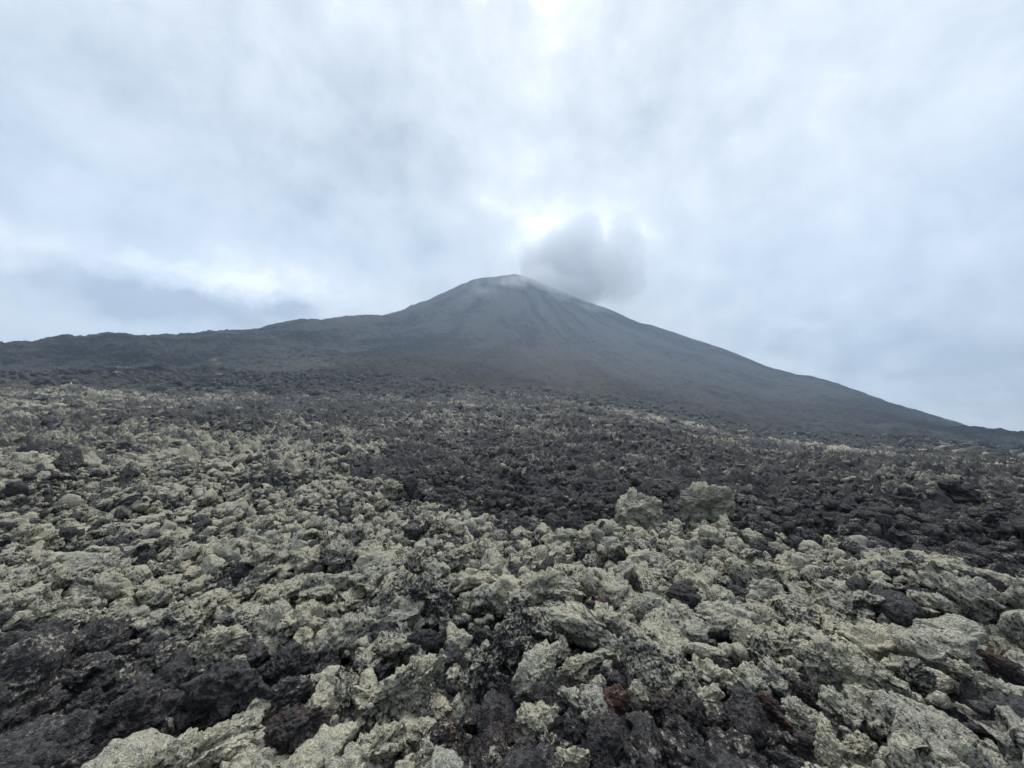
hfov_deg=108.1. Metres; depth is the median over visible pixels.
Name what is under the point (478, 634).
lava rock
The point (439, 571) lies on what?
lava rock
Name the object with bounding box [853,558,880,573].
lava rock
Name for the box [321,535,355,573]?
lava rock
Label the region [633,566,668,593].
lava rock
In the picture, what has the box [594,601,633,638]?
lava rock
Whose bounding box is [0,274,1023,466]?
volcano
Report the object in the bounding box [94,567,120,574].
lava rock
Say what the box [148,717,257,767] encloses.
lava rock
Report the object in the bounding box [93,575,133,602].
lava rock
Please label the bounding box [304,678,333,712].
lava rock
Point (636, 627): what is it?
lava rock
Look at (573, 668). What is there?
lava rock
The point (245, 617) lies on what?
lava rock
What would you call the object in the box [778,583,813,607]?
lava rock
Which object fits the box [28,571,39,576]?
lava rock
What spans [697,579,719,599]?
lava rock
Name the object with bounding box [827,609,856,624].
lava rock
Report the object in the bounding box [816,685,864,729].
lava rock
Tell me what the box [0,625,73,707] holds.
lava rock
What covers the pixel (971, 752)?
lava rock
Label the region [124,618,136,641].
lava rock
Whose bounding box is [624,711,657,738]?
lava rock
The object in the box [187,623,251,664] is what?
lava rock
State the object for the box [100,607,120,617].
lava rock
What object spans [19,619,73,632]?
lava rock
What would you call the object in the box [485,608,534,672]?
lava rock
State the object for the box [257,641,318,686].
lava rock
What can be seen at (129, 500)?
lava rock
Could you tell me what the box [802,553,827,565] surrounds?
lava rock
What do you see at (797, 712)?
lava rock
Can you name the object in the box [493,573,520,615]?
lava rock
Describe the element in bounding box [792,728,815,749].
lava rock
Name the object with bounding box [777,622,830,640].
lava rock
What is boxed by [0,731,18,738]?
lava rock
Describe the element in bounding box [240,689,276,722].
lava rock
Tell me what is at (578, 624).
lava rock
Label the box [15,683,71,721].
lava rock
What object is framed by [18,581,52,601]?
lava rock
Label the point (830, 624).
lava rock
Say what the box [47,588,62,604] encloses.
lava rock
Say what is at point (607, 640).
lava rock
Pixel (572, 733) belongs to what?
lava rock
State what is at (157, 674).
lava rock
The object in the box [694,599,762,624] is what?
lava rock
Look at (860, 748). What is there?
lava rock
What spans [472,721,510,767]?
lava rock
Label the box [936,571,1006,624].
lava rock
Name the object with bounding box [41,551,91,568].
lava rock
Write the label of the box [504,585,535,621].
lava rock
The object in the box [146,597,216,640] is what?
lava rock
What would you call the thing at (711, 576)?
lava rock
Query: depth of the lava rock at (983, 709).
2.07 m
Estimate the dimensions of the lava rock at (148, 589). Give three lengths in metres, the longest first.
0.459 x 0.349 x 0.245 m
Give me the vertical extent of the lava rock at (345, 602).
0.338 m
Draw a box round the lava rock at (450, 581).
[441,571,467,597]
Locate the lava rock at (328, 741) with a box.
[279,721,358,767]
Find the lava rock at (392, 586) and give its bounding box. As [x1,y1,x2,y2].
[371,570,408,617]
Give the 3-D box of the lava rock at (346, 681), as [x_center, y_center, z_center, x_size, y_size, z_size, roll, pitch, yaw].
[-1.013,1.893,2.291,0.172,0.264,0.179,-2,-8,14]
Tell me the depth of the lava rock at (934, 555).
3.69 m
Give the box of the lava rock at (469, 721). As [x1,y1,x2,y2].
[462,704,480,734]
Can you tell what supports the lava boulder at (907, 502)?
on the lava field
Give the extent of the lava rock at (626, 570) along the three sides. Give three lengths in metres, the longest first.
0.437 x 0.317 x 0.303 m
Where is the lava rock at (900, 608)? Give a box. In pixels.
[871,585,927,627]
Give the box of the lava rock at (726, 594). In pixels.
[715,587,765,627]
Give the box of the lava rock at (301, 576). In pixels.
[273,571,309,584]
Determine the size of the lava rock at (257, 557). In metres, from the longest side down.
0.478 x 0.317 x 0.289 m
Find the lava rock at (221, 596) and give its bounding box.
[193,587,234,606]
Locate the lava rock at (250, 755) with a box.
[219,739,289,767]
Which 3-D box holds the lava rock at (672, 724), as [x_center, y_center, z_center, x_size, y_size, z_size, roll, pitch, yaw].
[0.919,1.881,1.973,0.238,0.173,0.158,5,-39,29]
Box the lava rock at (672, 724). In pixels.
[662,714,703,746]
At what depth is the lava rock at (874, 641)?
2.82 m
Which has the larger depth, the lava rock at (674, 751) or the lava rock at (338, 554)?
the lava rock at (338, 554)
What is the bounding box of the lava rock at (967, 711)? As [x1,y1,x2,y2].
[952,701,983,720]
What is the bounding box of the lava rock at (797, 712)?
[781,694,818,735]
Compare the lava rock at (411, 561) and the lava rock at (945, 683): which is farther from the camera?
the lava rock at (411, 561)
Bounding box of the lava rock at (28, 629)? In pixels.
[14,626,74,635]
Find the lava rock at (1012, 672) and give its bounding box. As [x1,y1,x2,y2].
[976,649,1023,685]
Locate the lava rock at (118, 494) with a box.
[112,492,125,496]
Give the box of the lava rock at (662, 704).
[647,687,682,727]
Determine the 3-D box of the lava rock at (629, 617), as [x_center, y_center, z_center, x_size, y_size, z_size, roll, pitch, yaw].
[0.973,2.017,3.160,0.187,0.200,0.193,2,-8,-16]
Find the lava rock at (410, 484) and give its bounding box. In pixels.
[402,476,417,497]
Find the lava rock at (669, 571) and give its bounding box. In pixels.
[647,559,681,584]
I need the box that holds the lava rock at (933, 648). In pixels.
[891,624,995,683]
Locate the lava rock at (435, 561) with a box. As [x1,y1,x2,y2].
[423,558,438,571]
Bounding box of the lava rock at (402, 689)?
[362,653,446,720]
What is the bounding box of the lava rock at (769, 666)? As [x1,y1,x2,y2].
[757,654,805,695]
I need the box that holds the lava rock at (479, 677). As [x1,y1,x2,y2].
[454,646,508,706]
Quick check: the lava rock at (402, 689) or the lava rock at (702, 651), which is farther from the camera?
the lava rock at (702, 651)
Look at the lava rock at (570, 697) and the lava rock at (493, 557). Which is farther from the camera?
the lava rock at (493, 557)
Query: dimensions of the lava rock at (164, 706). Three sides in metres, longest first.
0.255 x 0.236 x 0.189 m
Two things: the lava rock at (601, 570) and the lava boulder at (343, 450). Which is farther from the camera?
the lava boulder at (343, 450)
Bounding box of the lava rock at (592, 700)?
[573,683,607,733]
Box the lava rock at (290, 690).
[265,674,315,709]
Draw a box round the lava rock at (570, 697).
[557,686,585,710]
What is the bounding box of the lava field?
[0,382,1023,767]
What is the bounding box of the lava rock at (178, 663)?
[161,645,196,681]
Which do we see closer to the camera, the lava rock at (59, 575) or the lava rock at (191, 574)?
the lava rock at (59, 575)
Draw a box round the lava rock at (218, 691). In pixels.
[174,658,268,728]
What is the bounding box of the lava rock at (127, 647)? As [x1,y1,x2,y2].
[111,638,143,655]
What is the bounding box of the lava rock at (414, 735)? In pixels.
[392,709,436,763]
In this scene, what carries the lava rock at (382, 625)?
on the lava field
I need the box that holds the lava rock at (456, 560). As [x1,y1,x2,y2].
[429,546,469,573]
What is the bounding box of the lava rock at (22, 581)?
[2,573,31,589]
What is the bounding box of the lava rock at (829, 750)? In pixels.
[813,712,845,767]
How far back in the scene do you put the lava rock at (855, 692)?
2.24 m
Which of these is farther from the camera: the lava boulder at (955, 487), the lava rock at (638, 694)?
the lava boulder at (955, 487)
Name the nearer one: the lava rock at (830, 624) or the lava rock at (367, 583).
the lava rock at (830, 624)
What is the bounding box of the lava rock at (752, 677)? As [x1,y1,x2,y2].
[731,661,771,695]
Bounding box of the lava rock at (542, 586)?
[519,566,585,606]
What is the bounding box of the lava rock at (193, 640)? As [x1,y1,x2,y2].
[181,624,221,649]
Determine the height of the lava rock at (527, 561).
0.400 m
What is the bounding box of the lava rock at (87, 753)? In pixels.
[58,744,101,767]
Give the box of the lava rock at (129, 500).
[122,494,159,505]
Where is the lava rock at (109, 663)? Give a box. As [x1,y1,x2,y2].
[70,651,135,691]
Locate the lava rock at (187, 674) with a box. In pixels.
[169,662,210,690]
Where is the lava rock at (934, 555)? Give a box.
[923,552,967,564]
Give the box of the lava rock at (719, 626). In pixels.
[702,612,738,642]
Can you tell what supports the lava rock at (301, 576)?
on the lava field
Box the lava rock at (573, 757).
[554,745,591,767]
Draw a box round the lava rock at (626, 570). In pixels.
[613,560,637,587]
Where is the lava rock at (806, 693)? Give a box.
[789,677,821,712]
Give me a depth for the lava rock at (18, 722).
2.06 m
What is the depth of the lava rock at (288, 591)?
3.51 m
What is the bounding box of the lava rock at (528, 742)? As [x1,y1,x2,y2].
[514,733,536,749]
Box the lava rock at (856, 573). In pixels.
[847,571,859,578]
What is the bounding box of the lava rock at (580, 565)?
[568,564,585,568]
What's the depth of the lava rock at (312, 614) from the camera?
3.07 m
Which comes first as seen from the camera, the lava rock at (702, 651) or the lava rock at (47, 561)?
the lava rock at (702, 651)
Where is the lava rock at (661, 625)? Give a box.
[638,602,688,657]
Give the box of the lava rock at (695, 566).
[685,559,703,573]
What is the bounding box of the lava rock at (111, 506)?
[105,502,119,511]
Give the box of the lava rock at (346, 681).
[333,665,359,716]
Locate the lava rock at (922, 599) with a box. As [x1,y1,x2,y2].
[906,589,942,611]
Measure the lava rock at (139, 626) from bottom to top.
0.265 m
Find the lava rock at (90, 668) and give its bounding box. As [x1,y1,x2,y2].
[80,660,98,676]
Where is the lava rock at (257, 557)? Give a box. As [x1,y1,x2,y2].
[241,548,282,567]
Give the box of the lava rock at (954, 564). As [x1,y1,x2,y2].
[921,556,974,576]
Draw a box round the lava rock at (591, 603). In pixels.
[584,594,618,610]
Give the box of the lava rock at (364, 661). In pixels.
[352,650,383,677]
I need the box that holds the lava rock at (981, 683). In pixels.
[946,657,1016,697]
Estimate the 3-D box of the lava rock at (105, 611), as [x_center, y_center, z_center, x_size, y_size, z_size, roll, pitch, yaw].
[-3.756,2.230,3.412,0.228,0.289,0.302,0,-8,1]
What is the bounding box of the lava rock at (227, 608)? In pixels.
[218,600,253,611]
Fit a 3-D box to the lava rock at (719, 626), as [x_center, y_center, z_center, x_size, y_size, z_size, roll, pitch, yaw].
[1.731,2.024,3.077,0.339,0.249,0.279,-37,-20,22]
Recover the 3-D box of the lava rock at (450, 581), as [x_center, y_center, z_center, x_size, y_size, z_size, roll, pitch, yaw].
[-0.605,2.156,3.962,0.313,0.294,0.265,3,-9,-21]
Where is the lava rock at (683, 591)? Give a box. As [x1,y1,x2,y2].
[665,579,700,608]
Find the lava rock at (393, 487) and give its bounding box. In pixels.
[383,478,403,497]
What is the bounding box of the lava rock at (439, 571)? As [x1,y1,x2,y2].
[419,562,450,584]
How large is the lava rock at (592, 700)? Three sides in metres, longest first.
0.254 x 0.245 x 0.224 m
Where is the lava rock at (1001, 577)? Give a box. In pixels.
[973,568,1011,584]
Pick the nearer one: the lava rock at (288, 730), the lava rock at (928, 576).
the lava rock at (288, 730)
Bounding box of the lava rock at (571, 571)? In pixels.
[553,563,587,588]
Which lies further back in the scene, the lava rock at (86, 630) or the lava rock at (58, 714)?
the lava rock at (86, 630)
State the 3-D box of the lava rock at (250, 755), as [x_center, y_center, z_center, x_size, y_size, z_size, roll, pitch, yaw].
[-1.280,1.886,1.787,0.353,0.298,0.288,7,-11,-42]
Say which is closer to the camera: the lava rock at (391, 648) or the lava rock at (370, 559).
the lava rock at (391, 648)
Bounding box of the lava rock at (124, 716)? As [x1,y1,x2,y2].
[90,690,158,744]
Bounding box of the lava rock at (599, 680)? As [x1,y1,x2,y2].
[589,674,606,687]
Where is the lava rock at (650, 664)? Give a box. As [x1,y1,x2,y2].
[617,626,703,698]
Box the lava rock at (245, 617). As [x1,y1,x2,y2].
[207,604,269,632]
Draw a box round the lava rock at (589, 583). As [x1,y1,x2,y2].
[573,568,611,603]
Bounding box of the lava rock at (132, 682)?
[118,671,153,694]
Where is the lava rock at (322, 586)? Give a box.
[296,571,354,603]
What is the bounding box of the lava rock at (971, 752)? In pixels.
[872,689,1006,767]
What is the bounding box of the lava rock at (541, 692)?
[533,684,549,704]
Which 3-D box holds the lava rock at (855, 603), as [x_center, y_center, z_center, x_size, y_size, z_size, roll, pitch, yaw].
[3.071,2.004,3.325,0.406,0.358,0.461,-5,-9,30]
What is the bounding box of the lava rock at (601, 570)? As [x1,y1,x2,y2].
[587,567,606,574]
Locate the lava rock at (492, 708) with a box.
[476,688,507,740]
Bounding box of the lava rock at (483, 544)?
[476,537,498,559]
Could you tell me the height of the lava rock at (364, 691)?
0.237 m
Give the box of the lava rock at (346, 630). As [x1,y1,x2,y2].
[317,613,377,660]
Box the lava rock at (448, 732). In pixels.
[430,716,472,756]
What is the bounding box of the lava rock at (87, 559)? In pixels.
[61,553,105,565]
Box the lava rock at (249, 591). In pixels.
[239,582,268,604]
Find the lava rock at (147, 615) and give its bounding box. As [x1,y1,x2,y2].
[126,611,155,620]
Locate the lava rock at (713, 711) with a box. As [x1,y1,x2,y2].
[702,701,728,731]
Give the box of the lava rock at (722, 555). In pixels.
[710,548,738,562]
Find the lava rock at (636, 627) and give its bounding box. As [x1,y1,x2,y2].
[630,622,639,630]
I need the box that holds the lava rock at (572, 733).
[560,708,582,745]
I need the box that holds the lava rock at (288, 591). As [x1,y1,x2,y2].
[254,579,302,606]
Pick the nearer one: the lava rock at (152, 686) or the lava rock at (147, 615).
the lava rock at (152, 686)
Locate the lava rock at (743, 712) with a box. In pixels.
[720,685,769,750]
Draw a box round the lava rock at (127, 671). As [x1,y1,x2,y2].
[116,662,136,679]
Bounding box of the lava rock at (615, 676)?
[606,669,627,688]
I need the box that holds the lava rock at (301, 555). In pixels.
[291,544,320,565]
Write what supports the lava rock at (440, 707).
on the lava field
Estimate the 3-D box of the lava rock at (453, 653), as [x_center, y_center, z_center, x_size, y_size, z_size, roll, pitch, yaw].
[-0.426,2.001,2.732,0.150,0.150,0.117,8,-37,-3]
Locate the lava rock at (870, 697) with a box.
[865,692,879,711]
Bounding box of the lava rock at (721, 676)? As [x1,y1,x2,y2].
[692,655,733,690]
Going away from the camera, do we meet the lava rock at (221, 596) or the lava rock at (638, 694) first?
the lava rock at (638, 694)
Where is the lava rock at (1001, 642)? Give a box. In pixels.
[984,624,1023,656]
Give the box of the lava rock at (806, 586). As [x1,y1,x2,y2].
[794,580,811,595]
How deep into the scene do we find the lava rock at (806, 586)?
3.84 m
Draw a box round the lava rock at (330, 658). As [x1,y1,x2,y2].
[314,651,340,674]
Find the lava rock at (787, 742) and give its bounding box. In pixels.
[766,727,798,755]
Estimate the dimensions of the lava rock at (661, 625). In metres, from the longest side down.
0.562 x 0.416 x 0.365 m
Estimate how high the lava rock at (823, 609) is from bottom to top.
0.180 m
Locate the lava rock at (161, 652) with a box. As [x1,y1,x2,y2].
[148,636,189,673]
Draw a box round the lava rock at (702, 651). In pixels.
[684,642,728,662]
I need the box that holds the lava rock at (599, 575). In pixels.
[588,569,603,580]
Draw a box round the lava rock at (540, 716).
[514,700,559,737]
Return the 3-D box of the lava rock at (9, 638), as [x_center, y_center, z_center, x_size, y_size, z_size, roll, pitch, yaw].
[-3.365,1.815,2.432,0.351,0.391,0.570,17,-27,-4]
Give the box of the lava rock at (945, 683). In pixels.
[917,667,955,694]
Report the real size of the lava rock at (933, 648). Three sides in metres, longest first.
0.580 x 0.421 x 0.335 m
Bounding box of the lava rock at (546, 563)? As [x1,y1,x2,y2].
[529,556,554,572]
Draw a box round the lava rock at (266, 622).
[250,597,291,658]
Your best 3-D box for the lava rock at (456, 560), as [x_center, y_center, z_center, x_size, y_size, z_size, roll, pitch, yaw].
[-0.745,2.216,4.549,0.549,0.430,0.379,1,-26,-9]
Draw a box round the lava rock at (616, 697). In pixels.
[603,683,631,716]
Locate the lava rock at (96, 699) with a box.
[61,687,120,714]
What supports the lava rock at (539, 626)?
on the lava field
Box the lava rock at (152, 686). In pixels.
[127,677,169,693]
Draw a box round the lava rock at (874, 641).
[834,619,921,681]
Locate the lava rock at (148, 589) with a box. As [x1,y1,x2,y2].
[134,579,174,605]
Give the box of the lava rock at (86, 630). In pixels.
[73,623,97,638]
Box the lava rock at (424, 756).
[415,740,451,767]
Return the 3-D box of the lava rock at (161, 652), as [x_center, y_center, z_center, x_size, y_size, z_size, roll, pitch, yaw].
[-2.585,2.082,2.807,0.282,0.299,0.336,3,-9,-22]
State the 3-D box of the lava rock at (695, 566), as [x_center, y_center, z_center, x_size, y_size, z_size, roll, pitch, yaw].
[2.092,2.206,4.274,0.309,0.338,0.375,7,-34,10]
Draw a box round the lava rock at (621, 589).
[601,571,638,613]
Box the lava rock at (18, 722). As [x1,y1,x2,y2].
[0,715,31,734]
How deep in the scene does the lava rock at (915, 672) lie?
2.42 m
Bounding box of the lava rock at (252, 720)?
[238,708,264,732]
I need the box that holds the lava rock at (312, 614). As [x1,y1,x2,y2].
[275,599,333,638]
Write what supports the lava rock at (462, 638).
on the lava field
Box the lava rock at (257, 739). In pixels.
[251,731,264,744]
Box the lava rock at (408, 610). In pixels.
[379,594,424,630]
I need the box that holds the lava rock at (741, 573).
[724,557,757,587]
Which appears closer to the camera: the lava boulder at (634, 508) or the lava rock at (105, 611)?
the lava rock at (105, 611)
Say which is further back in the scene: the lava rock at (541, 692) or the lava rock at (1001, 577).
the lava rock at (1001, 577)
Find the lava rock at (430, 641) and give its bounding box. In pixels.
[407,625,445,654]
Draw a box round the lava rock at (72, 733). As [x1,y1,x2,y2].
[43,708,102,767]
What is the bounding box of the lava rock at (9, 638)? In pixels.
[0,628,41,653]
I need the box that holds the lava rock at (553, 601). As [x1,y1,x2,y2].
[540,594,574,607]
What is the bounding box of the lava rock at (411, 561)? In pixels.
[393,547,425,574]
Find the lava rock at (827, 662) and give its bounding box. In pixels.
[794,635,879,692]
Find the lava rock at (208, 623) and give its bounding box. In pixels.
[203,607,219,629]
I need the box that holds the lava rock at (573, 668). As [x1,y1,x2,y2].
[558,650,604,682]
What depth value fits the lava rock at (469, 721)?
2.12 m
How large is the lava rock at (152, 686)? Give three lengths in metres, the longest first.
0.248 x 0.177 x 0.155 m
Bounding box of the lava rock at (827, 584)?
[813,577,853,592]
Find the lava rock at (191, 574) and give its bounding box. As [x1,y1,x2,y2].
[182,566,201,581]
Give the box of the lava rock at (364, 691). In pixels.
[351,667,377,725]
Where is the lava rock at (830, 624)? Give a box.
[819,614,844,635]
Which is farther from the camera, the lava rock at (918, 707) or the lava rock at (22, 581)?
the lava rock at (22, 581)
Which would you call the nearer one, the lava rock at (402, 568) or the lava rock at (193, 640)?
the lava rock at (193, 640)
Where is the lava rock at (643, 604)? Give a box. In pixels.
[630,592,677,622]
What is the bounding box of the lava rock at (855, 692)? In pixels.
[841,682,887,736]
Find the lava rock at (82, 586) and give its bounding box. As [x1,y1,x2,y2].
[62,576,104,598]
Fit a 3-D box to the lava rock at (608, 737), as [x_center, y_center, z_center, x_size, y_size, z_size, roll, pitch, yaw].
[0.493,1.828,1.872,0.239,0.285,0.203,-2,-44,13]
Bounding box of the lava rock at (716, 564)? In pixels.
[701,558,725,575]
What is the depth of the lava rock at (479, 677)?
2.33 m
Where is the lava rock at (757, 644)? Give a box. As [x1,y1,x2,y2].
[743,624,780,665]
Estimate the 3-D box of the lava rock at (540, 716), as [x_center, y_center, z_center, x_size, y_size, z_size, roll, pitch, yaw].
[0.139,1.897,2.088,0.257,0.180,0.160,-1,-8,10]
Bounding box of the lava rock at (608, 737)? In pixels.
[586,710,631,767]
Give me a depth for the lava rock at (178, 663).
2.54 m
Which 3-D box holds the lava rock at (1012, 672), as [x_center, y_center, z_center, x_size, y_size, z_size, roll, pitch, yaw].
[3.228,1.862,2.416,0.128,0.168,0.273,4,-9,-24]
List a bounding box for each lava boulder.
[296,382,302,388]
[335,445,351,455]
[614,487,662,530]
[676,481,735,523]
[878,495,920,512]
[936,478,987,501]
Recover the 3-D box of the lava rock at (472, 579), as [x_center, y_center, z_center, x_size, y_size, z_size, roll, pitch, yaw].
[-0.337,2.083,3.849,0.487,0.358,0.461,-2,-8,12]
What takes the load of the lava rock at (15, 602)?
on the lava field
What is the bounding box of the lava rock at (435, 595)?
[400,571,457,619]
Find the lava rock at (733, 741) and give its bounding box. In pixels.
[715,727,768,767]
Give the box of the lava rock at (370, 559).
[352,550,397,574]
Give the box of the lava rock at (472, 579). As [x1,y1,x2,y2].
[453,563,502,595]
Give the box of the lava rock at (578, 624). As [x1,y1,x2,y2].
[549,601,606,650]
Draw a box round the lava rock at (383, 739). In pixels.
[354,719,402,767]
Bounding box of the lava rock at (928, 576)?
[916,559,958,588]
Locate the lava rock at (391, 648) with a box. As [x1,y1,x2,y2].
[350,630,418,679]
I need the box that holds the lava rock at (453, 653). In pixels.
[444,643,463,667]
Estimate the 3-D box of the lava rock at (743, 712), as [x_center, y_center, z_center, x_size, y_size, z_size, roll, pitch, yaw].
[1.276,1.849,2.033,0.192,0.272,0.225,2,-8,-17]
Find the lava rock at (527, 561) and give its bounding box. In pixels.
[507,553,538,569]
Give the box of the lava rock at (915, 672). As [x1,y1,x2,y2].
[899,656,937,693]
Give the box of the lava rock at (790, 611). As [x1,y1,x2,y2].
[774,599,820,629]
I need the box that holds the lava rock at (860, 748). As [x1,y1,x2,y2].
[842,729,877,767]
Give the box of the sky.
[0,0,1023,431]
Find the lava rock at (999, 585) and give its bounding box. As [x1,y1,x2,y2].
[963,570,1008,591]
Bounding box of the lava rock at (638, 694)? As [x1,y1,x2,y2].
[628,678,649,710]
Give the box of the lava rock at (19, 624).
[1,618,37,632]
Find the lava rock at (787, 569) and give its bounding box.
[768,561,792,581]
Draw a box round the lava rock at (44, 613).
[30,602,68,623]
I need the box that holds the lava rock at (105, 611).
[92,607,120,619]
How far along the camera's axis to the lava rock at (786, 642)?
2.82 m
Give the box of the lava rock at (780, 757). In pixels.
[767,747,807,767]
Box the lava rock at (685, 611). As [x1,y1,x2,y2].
[676,603,701,620]
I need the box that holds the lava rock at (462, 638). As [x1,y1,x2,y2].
[445,621,472,655]
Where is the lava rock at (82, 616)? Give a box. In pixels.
[47,607,91,627]
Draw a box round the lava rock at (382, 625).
[370,617,394,638]
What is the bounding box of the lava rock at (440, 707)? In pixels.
[429,695,452,721]
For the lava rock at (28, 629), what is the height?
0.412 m
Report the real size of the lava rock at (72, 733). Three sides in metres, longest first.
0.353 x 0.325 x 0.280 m
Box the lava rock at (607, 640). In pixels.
[596,630,619,666]
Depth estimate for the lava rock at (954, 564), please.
3.33 m
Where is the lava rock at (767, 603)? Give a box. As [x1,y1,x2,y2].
[741,595,787,625]
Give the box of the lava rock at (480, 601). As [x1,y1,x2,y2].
[457,582,502,625]
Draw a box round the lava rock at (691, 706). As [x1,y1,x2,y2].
[675,690,706,733]
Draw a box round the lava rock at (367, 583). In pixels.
[353,558,396,606]
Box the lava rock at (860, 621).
[854,613,866,625]
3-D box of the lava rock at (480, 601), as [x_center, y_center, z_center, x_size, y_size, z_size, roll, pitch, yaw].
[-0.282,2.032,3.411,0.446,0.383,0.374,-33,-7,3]
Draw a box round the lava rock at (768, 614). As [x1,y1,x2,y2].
[751,605,781,632]
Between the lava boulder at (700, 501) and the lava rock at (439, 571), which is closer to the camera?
the lava rock at (439, 571)
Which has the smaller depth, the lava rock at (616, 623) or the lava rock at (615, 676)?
the lava rock at (615, 676)
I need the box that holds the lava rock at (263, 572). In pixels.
[248,562,280,584]
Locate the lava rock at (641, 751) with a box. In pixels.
[618,710,662,767]
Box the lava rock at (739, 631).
[729,620,759,647]
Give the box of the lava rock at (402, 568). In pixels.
[396,565,413,586]
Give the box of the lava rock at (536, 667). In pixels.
[511,639,562,702]
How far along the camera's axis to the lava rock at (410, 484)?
9.59 m
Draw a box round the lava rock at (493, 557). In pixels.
[478,547,508,568]
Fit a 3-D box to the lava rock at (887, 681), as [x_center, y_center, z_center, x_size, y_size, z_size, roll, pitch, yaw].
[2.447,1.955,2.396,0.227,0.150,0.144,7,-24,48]
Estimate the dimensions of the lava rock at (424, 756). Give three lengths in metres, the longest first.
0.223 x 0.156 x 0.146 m
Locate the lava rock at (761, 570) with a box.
[752,559,783,581]
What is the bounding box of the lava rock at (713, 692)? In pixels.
[697,682,725,703]
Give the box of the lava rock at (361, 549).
[353,543,384,560]
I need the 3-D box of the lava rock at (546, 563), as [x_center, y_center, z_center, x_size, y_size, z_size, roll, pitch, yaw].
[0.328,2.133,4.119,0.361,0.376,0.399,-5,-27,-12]
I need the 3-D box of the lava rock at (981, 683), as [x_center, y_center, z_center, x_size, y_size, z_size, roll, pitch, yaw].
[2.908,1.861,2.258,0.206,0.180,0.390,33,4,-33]
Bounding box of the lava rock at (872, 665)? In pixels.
[828,634,894,675]
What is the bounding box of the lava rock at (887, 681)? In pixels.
[872,670,916,700]
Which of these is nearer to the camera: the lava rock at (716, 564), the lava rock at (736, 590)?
the lava rock at (736, 590)
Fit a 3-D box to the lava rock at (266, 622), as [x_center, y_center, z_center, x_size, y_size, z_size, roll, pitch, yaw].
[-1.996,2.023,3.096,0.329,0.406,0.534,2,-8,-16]
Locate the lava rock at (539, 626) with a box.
[525,606,565,644]
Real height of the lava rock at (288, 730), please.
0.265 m
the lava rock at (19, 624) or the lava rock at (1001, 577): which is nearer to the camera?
the lava rock at (19, 624)
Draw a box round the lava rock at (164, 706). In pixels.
[148,689,184,731]
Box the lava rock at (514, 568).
[508,562,521,574]
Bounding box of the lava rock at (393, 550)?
[382,548,397,552]
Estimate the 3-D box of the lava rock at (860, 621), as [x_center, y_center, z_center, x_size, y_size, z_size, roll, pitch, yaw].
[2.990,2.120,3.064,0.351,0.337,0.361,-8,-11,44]
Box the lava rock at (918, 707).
[895,693,989,748]
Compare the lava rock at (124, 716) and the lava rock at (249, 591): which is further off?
the lava rock at (249, 591)
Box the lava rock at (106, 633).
[69,616,129,659]
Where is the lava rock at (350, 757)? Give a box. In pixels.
[322,741,374,767]
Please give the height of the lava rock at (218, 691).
0.366 m
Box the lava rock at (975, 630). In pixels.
[933,613,988,650]
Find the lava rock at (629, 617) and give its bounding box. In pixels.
[616,605,637,623]
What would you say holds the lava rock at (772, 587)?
on the lava field
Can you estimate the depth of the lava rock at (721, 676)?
2.53 m
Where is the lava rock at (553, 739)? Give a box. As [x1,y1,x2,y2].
[535,731,572,753]
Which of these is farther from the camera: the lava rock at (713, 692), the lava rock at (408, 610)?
the lava rock at (408, 610)
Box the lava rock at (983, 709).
[961,691,1023,745]
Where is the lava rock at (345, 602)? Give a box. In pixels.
[325,587,365,617]
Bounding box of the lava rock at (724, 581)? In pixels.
[716,575,733,588]
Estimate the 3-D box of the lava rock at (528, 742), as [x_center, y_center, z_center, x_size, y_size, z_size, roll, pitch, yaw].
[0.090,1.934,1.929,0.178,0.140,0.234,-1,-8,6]
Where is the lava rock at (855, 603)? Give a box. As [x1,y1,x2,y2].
[825,587,885,620]
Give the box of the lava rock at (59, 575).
[31,562,76,590]
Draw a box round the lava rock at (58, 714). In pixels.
[17,711,69,732]
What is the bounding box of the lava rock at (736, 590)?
[727,585,748,597]
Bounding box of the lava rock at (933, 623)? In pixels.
[912,618,946,629]
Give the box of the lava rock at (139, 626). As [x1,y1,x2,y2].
[129,616,149,638]
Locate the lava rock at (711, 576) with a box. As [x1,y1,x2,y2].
[695,569,719,591]
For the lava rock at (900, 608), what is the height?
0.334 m
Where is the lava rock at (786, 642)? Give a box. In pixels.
[770,627,804,671]
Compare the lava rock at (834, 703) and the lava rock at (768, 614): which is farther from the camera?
the lava rock at (768, 614)
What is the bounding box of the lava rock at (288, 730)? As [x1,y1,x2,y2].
[263,703,333,755]
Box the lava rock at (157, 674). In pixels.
[151,667,165,679]
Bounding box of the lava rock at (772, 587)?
[745,577,786,595]
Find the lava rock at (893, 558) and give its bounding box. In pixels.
[878,552,915,570]
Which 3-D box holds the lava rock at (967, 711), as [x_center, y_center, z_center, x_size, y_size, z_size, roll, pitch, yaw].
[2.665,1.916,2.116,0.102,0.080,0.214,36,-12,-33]
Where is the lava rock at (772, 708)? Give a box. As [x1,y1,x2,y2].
[757,692,794,733]
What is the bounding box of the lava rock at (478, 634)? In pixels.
[470,626,488,647]
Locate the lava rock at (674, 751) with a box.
[656,728,693,767]
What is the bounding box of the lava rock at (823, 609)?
[810,603,830,614]
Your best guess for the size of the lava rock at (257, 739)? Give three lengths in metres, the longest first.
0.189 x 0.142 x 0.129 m
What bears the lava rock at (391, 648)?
on the lava field
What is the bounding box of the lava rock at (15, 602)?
[0,592,38,613]

